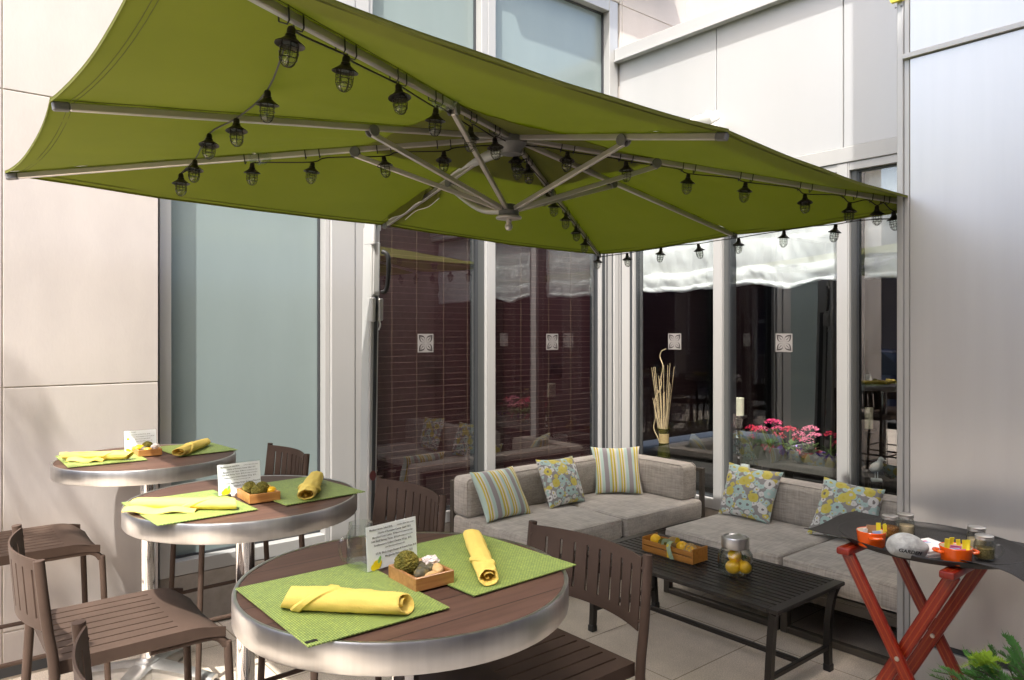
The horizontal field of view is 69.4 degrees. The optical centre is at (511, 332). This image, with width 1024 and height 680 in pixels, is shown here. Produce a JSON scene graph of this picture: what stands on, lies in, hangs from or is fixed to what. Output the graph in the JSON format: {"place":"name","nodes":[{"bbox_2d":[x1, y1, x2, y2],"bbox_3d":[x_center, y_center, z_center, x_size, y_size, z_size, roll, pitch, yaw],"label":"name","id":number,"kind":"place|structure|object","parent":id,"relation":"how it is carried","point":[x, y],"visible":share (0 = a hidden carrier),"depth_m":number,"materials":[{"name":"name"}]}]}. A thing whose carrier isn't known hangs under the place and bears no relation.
{"place":"outdoors","nodes":[
{"label":"outdoors","id":0,"kind":"place"},
{"bbox_2d":[9,559,896,679],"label":"patio paving","id":1,"kind":"structure","parent":0,"point":[678,650],"depth_m":3.80,"materials":[{"name":"beige tile"}]},
{"bbox_2d":[0,523,110,679],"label":"bar stool","id":2,"kind":"object","parent":1,"relation":"on","point":[50,542],"visible":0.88,"depth_m":3.12,"materials":[{"name":"brown wood"}]},
{"bbox_2d":[0,0,157,679],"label":"stone wall","id":3,"kind":"structure","parent":1,"relation":"on","point":[78,318],"depth_m":3.55,"materials":[{"name":"stone"}]},
{"bbox_2d":[71,619,92,679],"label":"bar stool","id":4,"kind":"object","parent":1,"relation":"on","point":[81,663],"visible":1,"depth_m":1.49,"materials":[{"name":"brown wood"}]},
{"bbox_2d":[8,524,233,679],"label":"bar stool","id":5,"kind":"object","parent":1,"relation":"on","point":[152,622],"visible":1,"depth_m":2.19,"materials":[{"name":"brown wood"}]},
{"bbox_2d":[50,444,235,679],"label":"bar table","id":6,"kind":"object","parent":1,"relation":"on","point":[149,473],"visible":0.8,"depth_m":3.30,"materials":[{"name":"metal"}]},
{"bbox_2d":[55,450,146,467],"bbox_3d":[-1.856,0.563,3.336,0.305,0.002,0.372,0,0,-39],"label":"placemat","id":7,"kind":"object","parent":6,"relation":"on","point":[70,464],"visible":0.39,"depth_m":3.23,"materials":[{"name":"green fabric"}]},
{"bbox_2d":[59,450,133,462],"bbox_3d":[-1.840,0.542,3.257,0.315,0.042,0.099,0,0,-2],"label":"rolled napkin","id":8,"kind":"object","parent":7,"relation":"on","point":[89,456],"visible":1,"depth_m":3.25,"materials":[{"name":"yellow fabric"}]},
{"bbox_2d":[124,429,155,451],"bbox_3d":[-1.785,0.511,3.544,0.144,0.102,0.056,0,0,-39],"label":"menu card","id":9,"kind":"object","parent":6,"relation":"on","point":[136,437],"visible":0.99,"depth_m":3.52,"materials":[{"name":"white paper"}]},
{"bbox_2d":[131,446,161,456],"bbox_3d":[-1.705,0.548,3.450,0.100,0.030,0.156,0,0,-38],"label":"wooden box","id":10,"kind":"object","parent":6,"relation":"on","point":[148,452],"visible":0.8,"depth_m":3.39,"materials":[{"name":"brown wood"}]},
{"bbox_2d":[160,442,237,456],"bbox_3d":[-1.545,0.563,3.602,0.273,0.002,0.362,0,0,-44],"label":"placemat","id":11,"kind":"object","parent":6,"relation":"on","point":[211,447],"visible":0.62,"depth_m":3.57,"materials":[{"name":"green fabric"}]},
{"bbox_2d":[172,438,210,455],"bbox_3d":[-1.528,0.540,3.548,0.110,0.047,0.382,0,0,-12],"label":"rolled napkin","id":12,"kind":"object","parent":11,"relation":"on","point":[187,448],"visible":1,"depth_m":3.45,"materials":[{"name":"yellow fabric"}]},
{"bbox_2d":[121,475,356,679],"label":"bar table","id":13,"kind":"object","parent":1,"relation":"on","point":[244,532],"visible":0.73,"depth_m":2.32,"materials":[{"name":"metal"}]},
{"bbox_2d":[121,490,257,525],"bbox_3d":[-1.053,0.563,2.406,0.300,0.002,0.390,0,0,-42],"label":"placemat","id":14,"kind":"object","parent":13,"relation":"on","point":[167,518],"visible":0.54,"depth_m":2.30,"materials":[{"name":"green fabric"}]},
{"bbox_2d":[122,496,236,514],"bbox_3d":[-1.043,0.543,2.338,0.346,0.041,0.110,0,0,2],"label":"rolled napkin","id":15,"kind":"object","parent":14,"relation":"on","point":[151,505],"visible":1,"depth_m":2.34,"materials":[{"name":"yellow fabric"}]},
{"bbox_2d":[217,460,260,495],"bbox_3d":[-0.968,0.506,2.609,0.156,0.110,0.056,0,0,-42],"label":"menu card","id":16,"kind":"object","parent":13,"relation":"on","point":[232,477],"visible":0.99,"depth_m":2.59,"materials":[{"name":"white paper"}]},
{"bbox_2d":[237,488,280,503],"bbox_3d":[-0.863,0.548,2.518,0.104,0.030,0.136,0,0,-37],"label":"wooden box","id":17,"kind":"object","parent":13,"relation":"on","point":[257,498],"visible":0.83,"depth_m":2.47,"materials":[{"name":"brown wood"}]},
{"bbox_2d":[267,477,364,505],"bbox_3d":[-0.764,0.563,2.660,0.300,0.002,0.391,0,0,-44],"label":"placemat","id":18,"kind":"object","parent":13,"relation":"on","point":[288,488],"visible":0.65,"depth_m":2.64,"materials":[{"name":"green fabric"}]},
{"bbox_2d":[297,471,323,499],"bbox_3d":[-0.714,0.539,2.634,0.080,0.050,0.351,0,0,-9],"label":"rolled napkin","id":19,"kind":"object","parent":18,"relation":"on","point":[309,487],"visible":1,"depth_m":2.53,"materials":[{"name":"yellow fabric"}]},
{"bbox_2d":[169,443,309,679],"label":"bar stool","id":20,"kind":"object","parent":1,"relation":"on","point":[296,462],"visible":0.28,"depth_m":3.73,"materials":[{"name":"brown wood"}]},
{"bbox_2d":[158,522,449,621],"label":"granite plinth","id":21,"kind":"structure","parent":1,"relation":"on","point":[216,601],"depth_m":4.07,"materials":[{"name":"grey"}]},
{"bbox_2d":[157,198,328,579],"bbox_3d":[-1.522,0.109,4.245,0.964,2.378,0.120,0,0,-40],"label":"frosted window","id":22,"kind":"structure","parent":21,"relation":"on","point":[243,331],"depth_m":4.25,"materials":[{"name":"glass"}]},
{"bbox_2d":[329,0,368,540],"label":"cladding column","id":23,"kind":"structure","parent":21,"relation":"on","point":[345,290],"depth_m":4.55,"materials":[{"name":"paint"}]},
{"bbox_2d":[386,239,487,522],"bbox_3d":[-0.579,0.109,5.030,0.957,2.378,0.120,0,0,-40],"label":"blind window","id":24,"kind":"structure","parent":21,"relation":"on","point":[478,355],"depth_m":5.29,"materials":[{"name":"paint"}]},
{"bbox_2d":[418,334,432,351],"bbox_3d":[-0.585,0.068,5.009,0.125,0.125,0.002,0,0,-40],"label":"window sticker","id":25,"kind":"object","parent":24,"relation":"attached to","point":[425,342],"depth_m":5.01,"materials":[{"name":"grey plastic"}]},
{"bbox_2d":[488,242,601,470],"bbox_3d":[0.245,0.109,5.717,1.184,2.378,0.120,0,0,-40],"label":"blind window","id":26,"kind":"structure","parent":21,"relation":"on","point":[595,357],"depth_m":6.04,"materials":[{"name":"paint"}]},
{"bbox_2d":[602,252,631,447],"bbox_3d":[0.870,0.109,6.147,0.318,2.378,0.278,0,0,-40],"label":"corner post","id":27,"kind":"object","parent":21,"relation":"on","point":[616,352],"visible":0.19,"depth_m":6.13,"materials":[{"name":"metal"}]},
{"bbox_2d":[257,475,446,679],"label":"bar stool","id":28,"kind":"object","parent":1,"relation":"on","point":[429,507],"visible":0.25,"depth_m":2.93,"materials":[{"name":"brown wood"}]},
{"bbox_2d":[231,532,568,679],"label":"bar table","id":29,"kind":"object","parent":1,"relation":"on","point":[464,630],"visible":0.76,"depth_m":1.45,"materials":[{"name":"brown wood"}]},
{"bbox_2d":[235,561,448,647],"bbox_3d":[-0.369,0.563,1.572,0.304,0.003,0.390,0,0,-39],"label":"placemat","id":30,"kind":"object","parent":29,"relation":"on","point":[308,629],"visible":0.77,"depth_m":1.52,"materials":[{"name":"green fabric"}]},
{"bbox_2d":[280,584,413,614],"bbox_3d":[-0.337,0.540,1.496,0.278,0.048,0.076,0,0,9],"label":"rolled napkin","id":31,"kind":"object","parent":30,"relation":"on","point":[333,598],"visible":1,"depth_m":1.47,"materials":[{"name":"yellow fabric"}]},
{"bbox_2d":[366,516,416,571],"bbox_3d":[-0.306,0.506,1.801,0.056,0.110,0.156,0,0,43],"label":"menu card","id":32,"kind":"object","parent":29,"relation":"on","point":[387,543],"visible":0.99,"depth_m":1.78,"materials":[{"name":"white paper"}]},
{"bbox_2d":[389,558,453,591],"bbox_3d":[-0.207,0.548,1.685,0.100,0.030,0.124,0,0,-38],"label":"wooden box","id":33,"kind":"object","parent":29,"relation":"on","point":[426,582],"visible":0.71,"depth_m":1.64,"materials":[{"name":"brown wood"}]},
{"bbox_2d":[394,550,418,574],"bbox_3d":[-0.241,0.527,1.690,0.060,0.059,0.059,0,0,-40],"label":"moss ball","id":34,"kind":"object","parent":33,"relation":"in","point":[407,561],"visible":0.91,"depth_m":1.67,"materials":[{"name":"green plant"}]},
{"bbox_2d":[417,533,575,596],"bbox_3d":[-0.097,0.563,1.840,0.318,0.002,0.405,0,0,-42],"label":"placemat","id":35,"kind":"object","parent":29,"relation":"on","point":[515,564],"visible":0.66,"depth_m":1.81,"materials":[{"name":"green fabric"}]},
{"bbox_2d":[463,529,498,585],"bbox_3d":[-0.081,0.544,1.827,0.060,0.038,0.385,0,0,-9],"label":"rolled napkin","id":36,"kind":"object","parent":35,"relation":"on","point":[482,561],"visible":1,"depth_m":1.74,"materials":[{"name":"yellow fabric"}]},
{"bbox_2d":[5,0,907,535],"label":"cantilever umbrella","id":37,"kind":"object","parent":1,"relation":"on","point":[167,86],"visible":0.98,"depth_m":2.92,"materials":[{"name":"fabric"}]},
{"bbox_2d":[181,50,283,173],"bbox_3d":[-0.909,-0.678,2.394,0.083,0.064,1.637,0,0,-33],"label":"light cord","id":38,"kind":"object","parent":37,"relation":"attached to","point":[245,111],"visible":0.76,"depth_m":2.32,"materials":[{"name":"black rubber"}]},
{"bbox_2d":[198,133,218,159],"bbox_3d":[-1.074,-0.660,2.620,0.069,0.093,0.069,2,-8,-20],"label":"string lantern","id":39,"kind":"object","parent":38,"relation":"hanging from","point":[208,142],"visible":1,"depth_m":2.62,"materials":[{"name":"black metal"}]},
{"bbox_2d":[225,118,247,146],"bbox_3d":[-0.893,-0.649,2.397,0.069,0.093,0.069,-3,-3,11],"label":"string lantern","id":40,"kind":"object","parent":38,"relation":"hanging from","point":[235,129],"visible":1,"depth_m":2.39,"materials":[{"name":"black metal"}]},
{"bbox_2d":[255,90,278,122],"bbox_3d":[-0.715,-0.660,2.159,0.069,0.093,0.069,5,6,11],"label":"string lantern","id":41,"kind":"object","parent":38,"relation":"hanging from","point":[266,100],"visible":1,"depth_m":2.15,"materials":[{"name":"black metal"}]},
{"bbox_2d":[274,26,304,67],"bbox_3d":[-0.506,-0.649,1.682,0.069,0.093,0.069,5,-1,36],"label":"string lantern","id":42,"kind":"object","parent":38,"relation":"hanging from","point":[289,41],"visible":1,"depth_m":1.68,"materials":[{"name":"black metal"}]},
{"bbox_2d":[252,145,489,162],"bbox_3d":[-0.550,-0.776,3.197,1.103,0.122,0.019,0,0,-8],"label":"light cord","id":43,"kind":"object","parent":37,"relation":"attached to","point":[367,156],"visible":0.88,"depth_m":3.18,"materials":[{"name":"black rubber"}]},
{"bbox_2d":[291,25,505,141],"bbox_3d":[-0.259,-0.766,2.476,0.019,0.142,1.660,0,0,17],"label":"light cord","id":44,"kind":"object","parent":37,"relation":"attached to","point":[333,49],"visible":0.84,"depth_m":2.13,"materials":[{"name":"black rubber"}]},
{"bbox_2d":[331,55,357,92],"bbox_3d":[-0.433,-0.671,1.917,0.069,0.093,0.069,2,6,-43],"label":"string lantern","id":45,"kind":"object","parent":44,"relation":"hanging from","point":[344,68],"visible":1,"depth_m":1.91,"materials":[{"name":"black metal"}]},
{"bbox_2d":[388,84,410,114],"bbox_3d":[-0.333,-0.693,2.198,0.069,0.093,0.069,-8,-6,13],"label":"string lantern","id":46,"kind":"object","parent":44,"relation":"hanging from","point":[399,95],"visible":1,"depth_m":2.19,"materials":[{"name":"black metal"}]},
{"bbox_2d":[425,108,445,136],"bbox_3d":[-0.257,-0.703,2.471,0.069,0.093,0.069,0,5,-33],"label":"string lantern","id":47,"kind":"object","parent":44,"relation":"hanging from","point":[435,117],"visible":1,"depth_m":2.46,"materials":[{"name":"black metal"}]},
{"bbox_2d":[526,145,896,211],"bbox_3d":[1.004,-0.706,3.392,2.030,0.262,0.063,0,0,-9],"label":"light cord","id":48,"kind":"object","parent":37,"relation":"attached to","point":[719,176],"visible":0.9,"depth_m":3.38,"materials":[{"name":"black rubber"}]},
{"bbox_2d":[600,218,888,256],"bbox_3d":[1.295,-0.555,4.371,0.032,0.049,2.130,0,0,-41],"label":"light cord","id":49,"kind":"object","parent":37,"relation":"attached to","point":[752,235],"visible":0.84,"depth_m":4.24,"materials":[{"name":"black rubber"}]},
{"bbox_2d":[419,520,652,679],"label":"bar stool","id":50,"kind":"object","parent":1,"relation":"on","point":[558,654],"visible":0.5,"depth_m":2.02,"materials":[{"name":"brown wood"}]},
{"bbox_2d":[450,463,621,579],"bbox_3d":[0.154,1.269,4.866,0.812,0.662,0.840,0,0,-40],"label":"sofa section","id":51,"kind":"object","parent":1,"relation":"on","point":[466,506],"visible":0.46,"depth_m":4.80,"materials":[{"name":"beige fabric"}]},
{"bbox_2d":[469,466,531,522],"bbox_3d":[-0.069,1.045,4.823,0.405,0.301,0.192,0,0,-40],"label":"throw pillow","id":52,"kind":"object","parent":51,"relation":"on","point":[500,493],"visible":1,"depth_m":4.76,"materials":[{"name":"fabric"}]},
{"bbox_2d":[536,456,584,508],"bbox_3d":[0.345,1.036,5.185,0.355,0.318,0.186,0,0,-40],"label":"throw pillow","id":53,"kind":"object","parent":51,"relation":"on","point":[560,480],"visible":1,"depth_m":5.12,"materials":[{"name":"fabric"}]},
{"bbox_2d":[567,454,704,567],"bbox_3d":[0.807,1.270,5.400,0.880,0.661,0.856,0,0,-40],"label":"sofa section","id":54,"kind":"object","parent":1,"relation":"on","point":[663,502],"visible":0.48,"depth_m":5.30,"materials":[{"name":"beige fabric"}]},
{"bbox_2d":[591,446,642,493],"bbox_3d":[0.790,1.028,5.547,0.377,0.326,0.213,0,0,-3],"label":"throw pillow","id":55,"kind":"object","parent":54,"relation":"on","point":[617,469],"visible":0.99,"depth_m":5.49,"materials":[{"name":"fabric"}]},
{"bbox_2d":[703,507,718,517],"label":"granite plinth","id":56,"kind":"structure","parent":1,"relation":"on","point":[709,511],"depth_m":5.48,"materials":[{"name":"grey"}]},
{"bbox_2d":[632,238,720,509],"bbox_3d":[1.300,0.109,5.769,0.120,2.378,0.846,0,0,-40],"label":"dark window","id":57,"kind":"structure","parent":56,"relation":"on","point":[713,500],"depth_m":5.51,"materials":[{"name":"paint"}]},
{"bbox_2d":[668,333,680,349],"bbox_3d":[1.272,0.066,5.785,0.002,0.125,0.125,0,0,-40],"label":"window sticker","id":58,"kind":"object","parent":57,"relation":"attached to","point":[674,340],"depth_m":5.79,"materials":[{"name":"grey plastic"}]},
{"bbox_2d":[643,215,712,292],"bbox_3d":[1.328,-0.719,5.838,0.049,0.801,0.740,0,0,-40],"label":"fabric shade","id":59,"kind":"object","parent":57,"relation":"attached to","point":[682,268],"visible":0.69,"depth_m":5.83,"materials":[{"name":"fabric"}]},
{"bbox_2d":[721,163,847,501],"bbox_3d":[1.872,0.109,5.083,0.120,2.378,0.935,0,0,-40],"label":"window frame","id":60,"kind":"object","parent":56,"relation":"on","point":[728,354],"depth_m":5.38,"materials":[{"name":"paint"}]},
{"bbox_2d":[776,334,792,351],"bbox_3d":[1.865,0.066,5.072,0.002,0.125,0.125,0,0,-40],"label":"window sticker","id":61,"kind":"object","parent":60,"relation":"attached to","point":[784,342],"depth_m":5.07,"materials":[{"name":"grey plastic"}]},
{"bbox_2d":[736,223,836,288],"bbox_3d":[1.907,-0.713,5.143,0.050,0.814,0.790,0,0,-40],"label":"fabric shade","id":62,"kind":"object","parent":60,"relation":"attached to","point":[806,255],"visible":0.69,"depth_m":5.12,"materials":[{"name":"fabric"}]},
{"bbox_2d":[848,154,896,486],"bbox_3d":[2.496,0.109,4.334,0.120,2.378,1.013,0,0,-40],"label":"dark window","id":63,"kind":"structure","parent":56,"relation":"on","point":[857,170],"depth_m":4.68,"materials":[{"name":"paint"}]},
{"bbox_2d":[864,168,896,279],"bbox_3d":[2.531,-0.724,4.393,0.052,0.792,0.860,0,0,-40],"label":"fabric shade","id":64,"kind":"object","parent":63,"relation":"attached to","point":[880,250],"visible":0.16,"depth_m":4.63,"materials":[{"name":"fabric"}]},
{"bbox_2d":[587,531,844,679],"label":"coffee table","id":65,"kind":"object","parent":1,"relation":"on","point":[774,590],"visible":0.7,"depth_m":3.49,"materials":[{"name":"brown wood"}]},
{"bbox_2d":[642,532,707,564],"bbox_3d":[0.852,1.131,3.886,0.124,0.078,0.330,0,0,-40],"label":"slatted crate","id":66,"kind":"object","parent":65,"relation":"on","point":[698,554],"visible":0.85,"depth_m":3.80,"materials":[{"name":"orange wood"}]},
{"bbox_2d":[717,533,752,575],"bbox_3d":[1.080,1.073,3.578,0.167,0.183,0.167,0,0,-40],"label":"lemon jar","id":67,"kind":"object","parent":65,"relation":"on","point":[736,541],"visible":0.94,"depth_m":3.54,"materials":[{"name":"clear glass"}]},
{"bbox_2d":[664,477,837,629],"bbox_3d":[1.517,1.270,4.552,0.875,0.661,0.787,0,0,-40],"label":"sofa section","id":68,"kind":"object","parent":1,"relation":"on","point":[784,532],"visible":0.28,"depth_m":4.49,"materials":[{"name":"beige fabric"}]},
{"bbox_2d":[718,462,783,524],"bbox_3d":[1.537,1.030,4.779,0.170,0.331,0.405,0,0,-40],"label":"throw pillow","id":69,"kind":"object","parent":68,"relation":"on","point":[750,493],"visible":1,"depth_m":4.72,"materials":[{"name":"fabric"}]},
{"bbox_2d":[643,278,896,465],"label":"interior walls","id":70,"kind":"structure","parent":1,"relation":"on","point":[797,387],"depth_m":11.04,"materials":[{"name":"black paint"}]},
{"bbox_2d":[611,0,738,97],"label":"stone wall","id":71,"kind":"structure","parent":70,"relation":"on","point":[639,19],"depth_m":6.46,"materials":[{"name":"stone"}]},
{"bbox_2d":[614,0,896,166],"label":"panel wall","id":72,"kind":"structure","parent":70,"relation":"attached to","point":[813,82],"depth_m":5.02,"materials":[{"name":"paint"}]},
{"bbox_2d":[690,110,719,125],"bbox_3d":[1.415,-1.538,5.370,0.215,0.156,0.200,0,0,-40],"label":"flood light","id":73,"kind":"object","parent":72,"relation":"attached to","point":[711,118],"visible":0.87,"depth_m":5.28,"materials":[{"name":"white metal"}]},
{"bbox_2d":[696,461,896,492],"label":"interior floor","id":74,"kind":"structure","parent":1,"relation":"on","point":[887,474],"depth_m":6.70,"materials":[{"name":"black paint"}]},
{"bbox_2d":[780,494,896,664],"bbox_3d":[2.018,1.269,3.951,0.875,0.662,0.790,0,0,-40],"label":"sofa section","id":75,"kind":"object","parent":1,"relation":"on","point":[825,559],"visible":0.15,"depth_m":3.77,"materials":[{"name":"beige fabric"}]},
{"bbox_2d":[806,477,884,537],"bbox_3d":[1.940,1.030,4.297,0.162,0.331,0.401,0,0,-40],"label":"throw pillow","id":76,"kind":"object","parent":75,"relation":"on","point":[837,498],"visible":0.64,"depth_m":4.29,"materials":[{"name":"fabric"}]},
{"bbox_2d":[837,542,987,679],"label":"tray stand","id":77,"kind":"object","parent":1,"relation":"on","point":[899,665],"visible":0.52,"depth_m":2.83,"materials":[{"name":"red wood"}]},
{"bbox_2d":[838,519,1023,568],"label":"serving tray","id":78,"kind":"object","parent":77,"relation":"on","point":[950,529],"visible":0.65,"depth_m":2.80,"materials":[{"name":"black plastic"}]},
{"bbox_2d":[886,532,928,558],"bbox_3d":[1.447,0.774,2.703,0.144,0.086,0.091,0,0,4],"label":"engraved stone","id":79,"kind":"object","parent":78,"relation":"on","point":[904,545],"visible":0.99,"depth_m":2.67,"materials":[{"name":"grey stone"}]},
{"bbox_2d":[804,511,1023,581],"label":"tray liner","id":80,"kind":"object","parent":78,"relation":"on","point":[1007,553],"visible":0.47,"depth_m":2.96,"materials":[{"name":"grey rubber"}]},
{"bbox_2d":[856,527,886,547],"bbox_3d":[1.384,0.789,2.849,0.107,0.059,0.154,0,0,10],"label":"mini casserole","id":81,"kind":"object","parent":80,"relation":"on","point":[877,540],"visible":0.77,"depth_m":2.81,"materials":[{"name":"orange ceramic"}]},
{"bbox_2d":[881,513,899,536],"bbox_3d":[1.514,0.773,2.963,0.068,0.087,0.068,0,0,-40],"label":"mason jar","id":82,"kind":"object","parent":80,"relation":"on","point":[892,529],"visible":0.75,"depth_m":2.94,"materials":[{"name":"clear glass"}]},
{"bbox_2d":[897,512,914,534],"bbox_3d":[1.589,0.773,2.986,0.068,0.087,0.068,0,0,-40],"label":"mason jar","id":83,"kind":"object","parent":80,"relation":"on","point":[907,528],"visible":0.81,"depth_m":2.96,"materials":[{"name":"clear glass"}]},
{"bbox_2d":[921,538,940,557],"bbox_3d":[1.550,0.800,2.763,0.150,0.040,0.136,0,0,-18],"label":"napkin stack","id":84,"kind":"object","parent":80,"relation":"on","point":[931,544],"visible":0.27,"depth_m":2.73,"materials":[{"name":"white paper"}]},
{"bbox_2d":[932,542,979,565],"bbox_3d":[1.583,0.789,2.637,0.154,0.059,0.107,0,0,8],"label":"mini casserole","id":85,"kind":"object","parent":80,"relation":"on","point":[947,554],"visible":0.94,"depth_m":2.60,"materials":[{"name":"orange ceramic"}]},
{"bbox_2d":[967,525,986,547],"bbox_3d":[1.760,0.773,2.783,0.090,0.087,0.068,0,0,10],"label":"mason jar","id":86,"kind":"object","parent":80,"relation":"on","point":[977,528],"visible":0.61,"depth_m":2.77,"materials":[{"name":"clear glass"}]},
{"bbox_2d":[973,533,995,559],"bbox_3d":[1.716,0.773,2.673,0.090,0.087,0.068,0,0,-15],"label":"mason jar","id":87,"kind":"object","parent":80,"relation":"on","point":[987,552],"visible":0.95,"depth_m":2.65,"materials":[{"name":"clear glass"}]},
{"bbox_2d":[897,0,1023,679],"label":"metal wall","id":88,"kind":"structure","parent":1,"relation":"on","point":[960,268],"depth_m":3.14,"materials":[{"name":"metal"}]},
{"bbox_2d":[671,457,896,495],"bbox_3d":[2.147,1.120,5.167,0.390,0.100,2.840,0,0,-40],"label":"window ledge","id":89,"kind":"object","parent":88,"relation":"attached to","point":[708,467],"depth_m":5.67,"materials":[{"name":"black paint"}]},
{"bbox_2d":[657,428,670,458],"bbox_3d":[1.244,0.925,6.056,0.114,0.290,0.114,0,0,-40],"label":"reed vase","id":90,"kind":"object","parent":89,"relation":"on","point":[663,450],"visible":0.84,"depth_m":6.02,"materials":[{"name":"green glass"}]},
{"bbox_2d":[651,349,673,440],"bbox_3d":[1.235,0.583,6.063,0.099,0.915,0.196,0,0,-40],"label":"reed bunch","id":91,"kind":"object","parent":90,"relation":"in","point":[665,422],"visible":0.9,"depth_m":6.07,"materials":[{"name":"beige plant"}]},
{"bbox_2d":[736,415,746,465],"bbox_3d":[1.709,0.845,5.576,0.124,0.450,0.124,0,0,-40],"label":"candle holder","id":92,"kind":"object","parent":89,"relation":"on","point":[739,419],"visible":0.61,"depth_m":5.56,"materials":[{"name":"clear glass"}]},
{"bbox_2d":[740,442,836,480],"bbox_3d":[2.003,0.948,5.261,0.150,0.245,0.770,0,0,-40],"label":"flower trough","id":93,"kind":"object","parent":89,"relation":"on","point":[757,457],"visible":0.53,"depth_m":5.22,"materials":[{"name":"grey"}]},
{"bbox_2d":[755,418,783,452],"bbox_3d":[1.898,0.782,5.373,0.191,0.332,0.200,0,0,-14],"label":"potted kalanchoe","id":94,"kind":"object","parent":93,"relation":"in","point":[771,442],"visible":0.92,"depth_m":5.36,"materials":[{"name":"pink plant"}]},
{"bbox_2d":[775,425,801,454],"bbox_3d":[1.984,0.803,5.267,0.201,0.291,0.194,0,0,-40],"label":"potted kalanchoe","id":95,"kind":"object","parent":93,"relation":"in","point":[792,443],"visible":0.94,"depth_m":5.26,"materials":[{"name":"pink plant"}]},
{"bbox_2d":[792,425,822,457],"bbox_3d":[2.060,0.793,5.157,0.193,0.311,0.234,0,0,-40],"label":"potted kalanchoe","id":96,"kind":"object","parent":93,"relation":"in","point":[810,449],"visible":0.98,"depth_m":5.12,"materials":[{"name":"pink plant"}]},
{"bbox_2d":[815,431,836,460],"bbox_3d":[2.173,0.806,5.040,0.191,0.284,0.194,0,0,-40],"label":"potted kalanchoe","id":97,"kind":"object","parent":93,"relation":"in","point":[831,452],"visible":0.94,"depth_m":5.03,"materials":[{"name":"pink plant"}]},
{"bbox_2d":[865,428,876,487],"bbox_3d":[2.307,0.845,4.811,0.124,0.450,0.124,0,0,-40],"label":"candle holder","id":98,"kind":"object","parent":89,"relation":"on","point":[868,433],"visible":0.56,"depth_m":4.80,"materials":[{"name":"black metal"}]},
{"bbox_2d":[869,457,885,488],"bbox_3d":[2.332,0.929,4.711,0.101,0.283,0.054,0,0,20],"label":"bird figurine","id":99,"kind":"object","parent":89,"relation":"on","point":[875,467],"visible":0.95,"depth_m":4.70,"materials":[{"name":"white ceramic"}]},
{"bbox_2d":[928,630,1023,679],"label":"yew bush","id":100,"kind":"object","parent":1,"relation":"on","point":[985,661],"visible":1,"depth_m":2.09,"materials":[{"name":"green plant"}]},
{"bbox_2d":[643,430,781,461],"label":"street asphalt","id":101,"kind":"structure","parent":0,"point":[697,447],"depth_m":11.41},
{"bbox_3d":[-0.522,-1.130,5.074,3.562,0.096,0.126,0,0,-40],"label":"transom beam","id":102,"kind":"object","parent":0,"visible":0},
{"bbox_2d":[377,225,469,515],"bbox_3d":[-0.641,0.095,5.092,0.950,2.390,0.105,0,0,-40],"label":"venetian blind","id":103,"kind":"object","parent":102,"relation":"hanging from","point":[423,424],"visible":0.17,"depth_m":5.09,"materials":[{"name":"brown wood"}]},
{"bbox_2d":[369,0,487,54],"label":"frosted window","id":104,"kind":"structure","parent":102,"relation":"on","point":[464,23],"depth_m":5.16,"materials":[{"name":"glass"}]},
{"bbox_2d":[495,243,589,468],"bbox_3d":[0.204,0.095,5.796,1.190,2.390,0.105,0,0,-40],"label":"venetian blind","id":105,"kind":"object","parent":102,"relation":"hanging from","point":[542,402],"visible":0.51,"depth_m":5.78,"materials":[{"name":"brown wood"}]},
{"bbox_2d":[488,0,617,97],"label":"frosted window","id":106,"kind":"structure","parent":102,"relation":"on","point":[574,42],"depth_m":5.87,"materials":[{"name":"glass"}]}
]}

